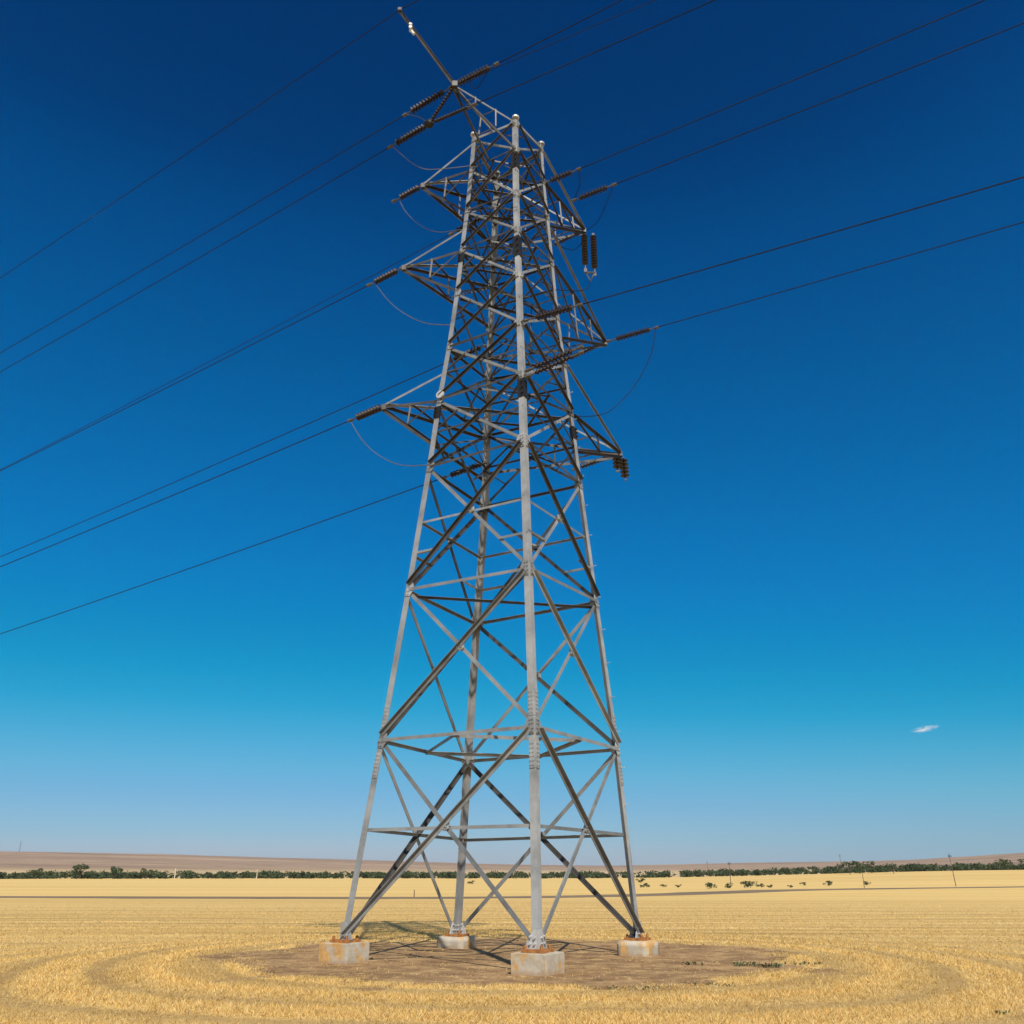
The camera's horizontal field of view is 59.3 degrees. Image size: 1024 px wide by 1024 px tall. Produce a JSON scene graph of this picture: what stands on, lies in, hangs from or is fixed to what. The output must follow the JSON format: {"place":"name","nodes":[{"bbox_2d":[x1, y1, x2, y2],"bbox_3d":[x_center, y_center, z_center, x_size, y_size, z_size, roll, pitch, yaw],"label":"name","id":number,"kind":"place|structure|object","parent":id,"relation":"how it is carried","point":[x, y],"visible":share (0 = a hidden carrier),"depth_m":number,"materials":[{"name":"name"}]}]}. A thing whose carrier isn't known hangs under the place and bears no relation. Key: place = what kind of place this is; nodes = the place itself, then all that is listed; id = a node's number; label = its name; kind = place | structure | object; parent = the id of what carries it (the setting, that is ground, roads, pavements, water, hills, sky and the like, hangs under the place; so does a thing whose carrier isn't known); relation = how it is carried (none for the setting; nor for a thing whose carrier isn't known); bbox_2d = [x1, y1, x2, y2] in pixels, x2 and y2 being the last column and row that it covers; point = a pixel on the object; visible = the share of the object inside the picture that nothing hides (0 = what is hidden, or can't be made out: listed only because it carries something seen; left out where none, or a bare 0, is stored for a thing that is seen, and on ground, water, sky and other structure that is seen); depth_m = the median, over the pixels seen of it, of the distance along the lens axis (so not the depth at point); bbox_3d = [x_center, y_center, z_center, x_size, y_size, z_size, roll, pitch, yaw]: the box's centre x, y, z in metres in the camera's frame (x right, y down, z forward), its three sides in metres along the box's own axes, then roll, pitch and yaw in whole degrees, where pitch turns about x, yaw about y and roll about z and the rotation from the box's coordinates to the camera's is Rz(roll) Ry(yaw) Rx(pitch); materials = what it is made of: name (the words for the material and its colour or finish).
{"place":"outdoors","nodes":[
{"label":"outdoors","id":0,"kind":"place"},
{"bbox_2d":[0,870,1023,1023],"bbox_3d":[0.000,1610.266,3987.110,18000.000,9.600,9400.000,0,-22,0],"label":"ground","id":1,"kind":"structure","parent":0,"point":[894,899],"depth_m":32.17,"materials":[{"name":"yellow plant"}]},
{"bbox_2d":[28,868,47,878],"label":"tree","id":2,"kind":"object","parent":1,"relation":"on","point":[34,872],"visible":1,"depth_m":376.72,"materials":[{"name":"green plant"}]},
{"bbox_2d":[72,863,89,878],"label":"tree","id":3,"kind":"object","parent":1,"relation":"on","point":[78,868],"visible":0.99,"depth_m":381.22,"materials":[{"name":"green plant"}]},
{"bbox_2d":[108,866,122,878],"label":"tree","id":4,"kind":"object","parent":1,"relation":"on","point":[114,870],"visible":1,"depth_m":386.09,"materials":[{"name":"green plant"}]},
{"bbox_2d":[138,868,157,878],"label":"tree","id":5,"kind":"object","parent":1,"relation":"on","point":[145,873],"visible":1,"depth_m":392.08,"materials":[{"name":"green plant"}]},
{"bbox_2d":[318,941,369,964],"bbox_3d":[-3.483,9.295,18.603,0.751,0.738,0.749,-12,-25,28],"label":"concrete footing","id":6,"kind":"object","parent":1,"relation":"on","point":[343,953],"visible":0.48,"depth_m":18.41,"materials":[{"name":"grey concrete"}]},
{"bbox_2d":[437,936,475,948],"bbox_3d":[-1.379,10.875,22.366,0.750,0.620,0.750,-12,-25,27],"label":"concrete footing","id":7,"kind":"object","parent":1,"relation":"on","point":[451,942],"visible":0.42,"depth_m":22.16,"materials":[{"name":"grey concrete"}]},
{"bbox_2d":[329,7,650,952],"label":"transmission tower","id":8,"kind":"structure","parent":7,"relation":"on","point":[525,569],"depth_m":23.25,"materials":[{"name":"metal"}]},
{"bbox_2d":[0,0,418,277],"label":"earth wire","id":9,"kind":"object","parent":8,"relation":"attached to","point":[216,133],"visible":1,"depth_m":28.72,"materials":[{"name":"metal"}]},
{"bbox_2d":[347,404,381,422],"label":"insulator string","id":10,"kind":"object","parent":8,"relation":"attached to","point":[373,410],"visible":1,"depth_m":24.93,"materials":[{"name":"brown ceramic"}]},
{"bbox_2d":[0,421,347,566],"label":"conductor","id":11,"kind":"object","parent":10,"relation":"attached to","point":[182,491],"visible":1,"depth_m":28.15,"materials":[{"name":"metal"}]},
{"bbox_2d":[350,421,426,465],"bbox_3d":[-3.353,-1.877,24.237,2.756,2.047,0.064,-13,-25,28],"label":"jumper wire","id":12,"kind":"object","parent":10,"relation":"hanging from","point":[381,456],"visible":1,"depth_m":24.18,"materials":[{"name":"grey metal"}]},
{"bbox_2d":[366,266,401,286],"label":"insulator string","id":13,"kind":"object","parent":8,"relation":"attached to","point":[385,276],"visible":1,"depth_m":26.98,"materials":[{"name":"brown ceramic"}]},
{"bbox_2d":[0,286,366,470],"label":"conductor","id":14,"kind":"object","parent":13,"relation":"attached to","point":[195,373],"visible":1,"depth_m":30.40,"materials":[{"name":"metal"}]},
{"bbox_2d":[374,282,448,324],"bbox_3d":[-2.937,-6.057,26.080,2.880,2.517,0.045,-13,-25,28],"label":"jumper wire","id":15,"kind":"object","parent":13,"relation":"hanging from","point":[406,314],"visible":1,"depth_m":25.95,"materials":[{"name":"grey metal"}]},
{"bbox_2d":[391,184,420,202],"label":"insulator string","id":16,"kind":"object","parent":8,"relation":"attached to","point":[407,193],"visible":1,"depth_m":28.01,"materials":[{"name":"brown ceramic"}]},
{"bbox_2d":[399,200,462,232],"bbox_3d":[-2.517,-9.048,27.230,2.455,2.206,0.082,-12,-25,27],"label":"jumper wire","id":17,"kind":"object","parent":16,"relation":"hanging from","point":[426,228],"visible":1,"depth_m":26.99,"materials":[{"name":"grey metal"}]},
{"bbox_2d":[409,22,414,34],"bbox_3d":[-2.835,-13.721,25.539,0.184,0.431,0.130,0,-22,0],"label":"wire clamp","id":18,"kind":"object","parent":8,"relation":"attached to","point":[410,28],"visible":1,"depth_m":25.50,"materials":[{"name":"metal"}]},
{"bbox_2d":[402,85,451,116],"bbox_3d":[-2.430,-11.988,26.234,1.863,0.218,0.224,-18,-28,26],"label":"insulator string","id":19,"kind":"object","parent":8,"relation":"attached to","point":[417,107],"visible":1,"depth_m":26.21,"materials":[{"name":"brown ceramic"}]},
{"bbox_2d":[0,116,402,352],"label":"conductor","id":20,"kind":"object","parent":19,"relation":"attached to","point":[210,229],"visible":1,"depth_m":30.07,"materials":[{"name":"metal"}]},
{"bbox_2d":[430,87,453,120],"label":"insulator string","id":21,"kind":"object","parent":8,"relation":"attached to","point":[445,99],"visible":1,"depth_m":25.96,"materials":[{"name":"brown ceramic"}]},
{"bbox_2d":[424,119,434,128],"bbox_3d":[-2.414,-11.289,26.178,0.284,0.244,0.372,10,-24,-23],"label":"yoke clamp","id":22,"kind":"object","parent":21,"relation":"attached to","point":[428,124],"visible":1,"depth_m":26.09,"materials":[{"name":"metal"}]},
{"bbox_2d":[387,124,424,148],"bbox_3d":[-3.057,-11.068,26.505,1.508,0.218,0.224,-19,-28,26],"label":"insulator string","id":23,"kind":"object","parent":22,"relation":"attached to","point":[410,134],"visible":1,"depth_m":26.45,"materials":[{"name":"brown ceramic"}]},
{"bbox_2d":[0,148,387,371],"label":"conductor","id":24,"kind":"object","parent":23,"relation":"attached to","point":[202,255],"visible":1,"depth_m":30.18,"materials":[{"name":"metal"}]},
{"bbox_2d":[392,146,469,169],"bbox_3d":[-2.448,-10.535,27.036,2.377,0.482,0.245,5,-23,-13],"label":"jumper wire","id":25,"kind":"object","parent":23,"relation":"hanging from","point":[429,169],"visible":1,"depth_m":27.03,"materials":[{"name":"grey metal"}]},
{"bbox_2d":[432,102,477,122],"bbox_3d":[-1.703,-11.395,25.760,1.663,0.117,0.120,-9,-23,30],"label":"insulator string","id":26,"kind":"object","parent":22,"relation":"attached to","point":[474,104],"visible":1,"depth_m":25.70,"materials":[{"name":"brown ceramic"}]},
{"bbox_2d":[477,0,714,103],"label":"conductor","id":27,"kind":"object","parent":26,"relation":"attached to","point":[598,50],"visible":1,"depth_m":23.42,"materials":[{"name":"metal"}]},
{"bbox_2d":[443,461,487,478],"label":"insulator string","id":28,"kind":"object","parent":8,"relation":"attached to","point":[462,470],"visible":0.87,"depth_m":25.90,"materials":[{"name":"brown ceramic"}]},
{"bbox_2d":[0,479,437,633],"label":"conductor","id":29,"kind":"object","parent":28,"relation":"attached to","point":[226,555],"visible":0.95,"depth_m":30.03,"materials":[{"name":"metal"}]},
{"bbox_2d":[449,344,486,362],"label":"insulator string","id":30,"kind":"object","parent":8,"relation":"attached to","point":[469,351],"visible":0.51,"depth_m":26.75,"materials":[{"name":"brown ceramic"}]},
{"bbox_2d":[0,363,443,556],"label":"conductor","id":31,"kind":"object","parent":30,"relation":"attached to","point":[233,456],"visible":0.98,"depth_m":30.96,"materials":[{"name":"metal"}]},
{"bbox_2d":[448,212,489,235],"bbox_3d":[-1.349,-9.087,28.403,1.558,0.201,0.206,-20,-28,25],"label":"insulator string","id":32,"kind":"object","parent":8,"relation":"attached to","point":[460,227],"visible":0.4,"depth_m":28.41,"materials":[{"name":"brown ceramic"}]},
{"bbox_2d":[0,235,448,469],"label":"conductor","id":33,"kind":"object","parent":32,"relation":"attached to","point":[236,347],"visible":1,"depth_m":32.68,"materials":[{"name":"metal"}]},
{"bbox_2d":[457,61,499,85],"bbox_3d":[-1.003,-12.395,25.473,1.478,0.218,0.224,-13,-25,29],"label":"insulator string","id":34,"kind":"object","parent":8,"relation":"attached to","point":[475,73],"visible":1,"depth_m":25.45,"materials":[{"name":"brown ceramic"}]},
{"bbox_2d":[461,0,654,82],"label":"conductor","id":35,"kind":"object","parent":34,"relation":"attached to","point":[562,39],"visible":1,"depth_m":24.00,"materials":[{"name":"metal"}]},
{"bbox_2d":[499,0,621,62],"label":"conductor","id":36,"kind":"object","parent":34,"relation":"attached to","point":[561,30],"visible":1,"depth_m":24.18,"materials":[{"name":"metal"}]},
{"bbox_2d":[521,302,583,321],"bbox_3d":[1.010,-5.114,23.129,1.808,0.201,0.206,-9,-23,30],"label":"insulator string","id":37,"kind":"object","parent":8,"relation":"attached to","point":[551,312],"visible":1,"depth_m":23.07,"materials":[{"name":"brown ceramic"}]},
{"bbox_2d":[583,176,1023,304],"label":"conductor","id":38,"kind":"object","parent":37,"relation":"attached to","point":[813,237],"visible":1,"depth_m":19.79,"materials":[{"name":"metal"}]},
{"bbox_2d":[525,345,583,371],"bbox_3d":[1.034,-3.803,22.366,1.658,0.168,0.172,-20,-28,25],"label":"insulator string","id":39,"kind":"object","parent":8,"relation":"attached to","point":[555,358],"visible":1,"depth_m":22.32,"materials":[{"name":"brown ceramic"}]},
{"bbox_2d":[525,350,583,377],"bbox_3d":[1.032,-3.650,22.305,1.658,0.134,0.138,-21,-29,25],"label":"insulator string","id":40,"kind":"object","parent":8,"relation":"attached to","point":[559,362],"visible":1,"depth_m":22.27,"materials":[{"name":"brown ceramic"}]},
{"bbox_2d":[545,167,581,183],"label":"insulator string","id":41,"kind":"object","parent":8,"relation":"attached to","point":[558,177],"visible":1,"depth_m":27.41,"materials":[{"name":"brown ceramic"}]},
{"bbox_2d":[581,0,984,168],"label":"conductor","id":42,"kind":"object","parent":41,"relation":"attached to","point":[790,81],"visible":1,"depth_m":24.07,"materials":[{"name":"metal"}]},
{"bbox_2d":[552,233,577,245],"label":"insulator string","id":43,"kind":"object","parent":8,"relation":"attached to","point":[562,240],"visible":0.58,"depth_m":29.66,"materials":[{"name":"brown ceramic"}]},
{"bbox_2d":[557,279,589,290],"bbox_3d":[1.977,-6.975,27.452,0.254,1.667,2.144,-14,-26,31],"label":"jumper wire","id":44,"kind":"object","parent":8,"relation":"hanging from","point":[576,290],"visible":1,"depth_m":27.08,"materials":[{"name":"metal"}]},
{"bbox_2d":[581,233,587,272],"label":"insulator string","id":45,"kind":"object","parent":8,"relation":"attached to","point":[584,244],"visible":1,"depth_m":29.01,"materials":[{"name":"brown ceramic"}]},
{"bbox_2d":[585,272,595,280],"bbox_3d":[2.499,-7.513,28.719,0.340,0.354,0.060,0,-22,0],"label":"yoke plate","id":46,"kind":"object","parent":45,"relation":"hanging from","point":[586,273],"visible":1,"depth_m":28.75,"materials":[{"name":"metal"}]},
{"bbox_2d":[572,345,596,359],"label":"insulator string","id":47,"kind":"object","parent":8,"relation":"attached to","point":[586,350],"visible":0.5,"depth_m":29.39,"materials":[{"name":"brown ceramic"}]},
{"bbox_2d":[572,457,607,470],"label":"insulator string","id":48,"kind":"object","parent":8,"relation":"attached to","point":[585,465],"visible":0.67,"depth_m":27.09,"materials":[{"name":"brown ceramic"}]},
{"bbox_2d":[590,233,597,275],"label":"insulator string","id":49,"kind":"object","parent":8,"relation":"attached to","point":[593,245],"visible":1,"depth_m":29.06,"materials":[{"name":"brown ceramic"}]},
{"bbox_2d":[572,182,616,201],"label":"insulator string","id":50,"kind":"object","parent":8,"relation":"attached to","point":[590,193],"visible":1,"depth_m":27.35,"materials":[{"name":"brown ceramic"}]},
{"bbox_2d":[587,186,612,229],"bbox_3d":[2.796,-9.505,28.224,0.122,0.305,2.460,5,-23,-13],"label":"jumper wire","id":51,"kind":"object","parent":50,"relation":"attached to","point":[603,209],"visible":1,"depth_m":28.08,"materials":[{"name":"metal"}]},
{"bbox_2d":[616,22,1023,183],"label":"conductor","id":52,"kind":"object","parent":50,"relation":"attached to","point":[828,100],"visible":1,"depth_m":23.96,"materials":[{"name":"metal"}]},
{"bbox_2d":[612,457,621,471],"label":"insulator string","id":53,"kind":"object","parent":8,"relation":"attached to","point":[616,463],"visible":1,"depth_m":26.51,"materials":[{"name":"brown ceramic"}]},
{"bbox_2d":[619,457,629,480],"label":"insulator string","id":54,"kind":"object","parent":8,"relation":"attached to","point":[624,468],"visible":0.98,"depth_m":26.57,"materials":[{"name":"brown ceramic"}]},
{"bbox_2d":[606,326,658,342],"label":"insulator string","id":55,"kind":"object","parent":8,"relation":"attached to","point":[630,335],"visible":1,"depth_m":28.62,"materials":[{"name":"brown ceramic"}]},
{"bbox_2d":[579,328,655,416],"bbox_3d":[3.055,-4.193,26.661,3.444,4.174,0.290,14,-26,-30],"label":"jumper wire","id":56,"kind":"object","parent":55,"relation":"hanging from","point":[633,386],"visible":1,"depth_m":26.81,"materials":[{"name":"metal"}]},
{"bbox_2d":[659,222,1023,326],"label":"conductor","id":57,"kind":"object","parent":55,"relation":"attached to","point":[847,272],"visible":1,"depth_m":25.40,"materials":[{"name":"metal"}]},
{"bbox_2d":[0,862,1023,878],"bbox_3d":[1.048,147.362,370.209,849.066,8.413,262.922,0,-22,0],"label":"shelter belt","id":58,"kind":"object","parent":1,"relation":"on","point":[278,874],"visible":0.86,"depth_m":419.78,"materials":[{"name":"green plant"}]},
{"bbox_2d":[0,901,1023,1023],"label":"stubble","id":59,"kind":"object","parent":1,"relation":"on","point":[156,967],"visible":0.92,"depth_m":14.68,"materials":[{"name":"yellow plant"}]},
{"bbox_2d":[238,938,808,987],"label":"soil clods","id":60,"kind":"object","parent":1,"relation":"on","point":[455,976],"visible":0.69,"depth_m":18.15,"materials":[{"name":"brown soil"}]},
{"bbox_2d":[511,951,564,975],"bbox_3d":[0.477,8.455,16.488,0.751,0.714,0.748,-12,-25,27],"label":"concrete footing","id":61,"kind":"object","parent":1,"relation":"on","point":[541,964],"visible":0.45,"depth_m":16.29,"materials":[{"name":"beige concrete"}]},
{"bbox_2d":[608,985,659,989],"bbox_3d":[1.930,7.507,14.224,0.856,0.072,0.357,0,-22,0],"label":"weed","id":62,"kind":"object","parent":1,"relation":"on","point":[647,986],"visible":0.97,"depth_m":14.17,"materials":[{"name":"green plant"}]},
{"bbox_2d":[617,940,658,956],"bbox_3d":[2.848,9.992,20.238,0.749,0.668,0.749,-12,-25,27],"label":"concrete footing","id":63,"kind":"object","parent":1,"relation":"on","point":[648,948],"visible":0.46,"depth_m":20.03,"materials":[{"name":"grey concrete"}]},
{"bbox_2d":[682,960,702,964],"bbox_3d":[3.604,9.039,18.035,0.429,0.087,0.202,0,-22,0],"label":"weed","id":64,"kind":"object","parent":1,"relation":"on","point":[688,963],"visible":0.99,"depth_m":18.02,"materials":[{"name":"green plant"}]},
{"bbox_2d":[705,882,716,888],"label":"bush","id":65,"kind":"object","parent":1,"relation":"on","point":[709,885],"visible":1,"depth_m":129.10,"materials":[{"name":"green plant"}]},
{"bbox_2d":[684,982,740,986],"bbox_3d":[3.265,7.669,14.630,0.918,0.083,0.301,0,-22,0],"label":"weed","id":66,"kind":"object","parent":1,"relation":"on","point":[716,984],"visible":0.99,"depth_m":14.58,"materials":[{"name":"green plant"}]},
{"bbox_2d":[732,961,756,966],"bbox_3d":[4.607,8.933,17.803,0.534,0.111,0.194,0,-22,0],"label":"weed","id":67,"kind":"object","parent":1,"relation":"on","point":[743,964],"visible":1,"depth_m":17.80,"materials":[{"name":"green plant"}]},
{"bbox_2d":[743,881,758,887],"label":"bush","id":68,"kind":"object","parent":1,"relation":"on","point":[748,884],"visible":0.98,"depth_m":138.43,"materials":[{"name":"green plant"}]},
{"bbox_2d":[757,961,782,967],"bbox_3d":[5.032,8.827,17.552,0.501,0.112,0.234,-3,-22,8],"label":"weed","id":69,"kind":"object","parent":1,"relation":"on","point":[774,963],"visible":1,"depth_m":17.54,"materials":[{"name":"green plant"}]},
{"bbox_2d":[784,961,823,965],"bbox_3d":[5.828,9.043,18.042,0.849,0.085,0.354,0,-22,0],"label":"weed","id":70,"kind":"object","parent":1,"relation":"on","point":[804,962],"visible":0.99,"depth_m":18.05,"materials":[{"name":"green plant"}]},
{"bbox_2d":[834,861,863,872],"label":"tree","id":71,"kind":"object","parent":1,"relation":"on","point":[842,866],"visible":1,"depth_m":333.81,"materials":[{"name":"green plant"}]},
{"bbox_2d":[847,860,873,873],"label":"tree","id":72,"kind":"object","parent":1,"relation":"on","point":[859,863],"visible":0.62,"depth_m":344.99,"materials":[{"name":"green plant"}]},
{"bbox_2d":[858,861,885,872],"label":"tree","id":73,"kind":"object","parent":1,"relation":"on","point":[868,867],"visible":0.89,"depth_m":347.81,"materials":[{"name":"green plant"}]},
{"bbox_2d":[882,863,898,872],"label":"tree","id":74,"kind":"object","parent":1,"relation":"on","point":[890,869],"visible":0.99,"depth_m":320.81,"materials":[{"name":"green plant"}]},
{"bbox_2d":[995,1010,1009,1014],"bbox_3d":[6.654,6.788,12.215,0.222,0.071,0.084,-3,-22,8],"label":"weed","id":75,"kind":"object","parent":1,"relation":"on","point":[999,1011],"visible":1,"depth_m":12.20,"materials":[{"name":"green plant"}]},
{"bbox_2d":[993,859,1023,869],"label":"tree","id":76,"kind":"object","parent":1,"relation":"on","point":[1006,863],"visible":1,"depth_m":364.33,"materials":[{"name":"green plant"}]},
{"bbox_2d":[0,851,1023,877],"bbox_3d":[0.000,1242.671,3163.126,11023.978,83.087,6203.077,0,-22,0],"label":"hills","id":77,"kind":"structure","parent":0,"point":[18,862],"depth_m":1752.37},
{"bbox_2d":[0,886,1023,898],"bbox_3d":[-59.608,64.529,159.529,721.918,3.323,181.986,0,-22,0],"label":"dirt road","id":78,"kind":"structure","parent":0,"point":[659,894],"depth_m":81.81,"materials":[{"name":"brown soil"}]},
{"bbox_2d":[0,0,1023,865],"label":"sky","id":79,"kind":"structure","parent":0,"point":[808,559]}
]}

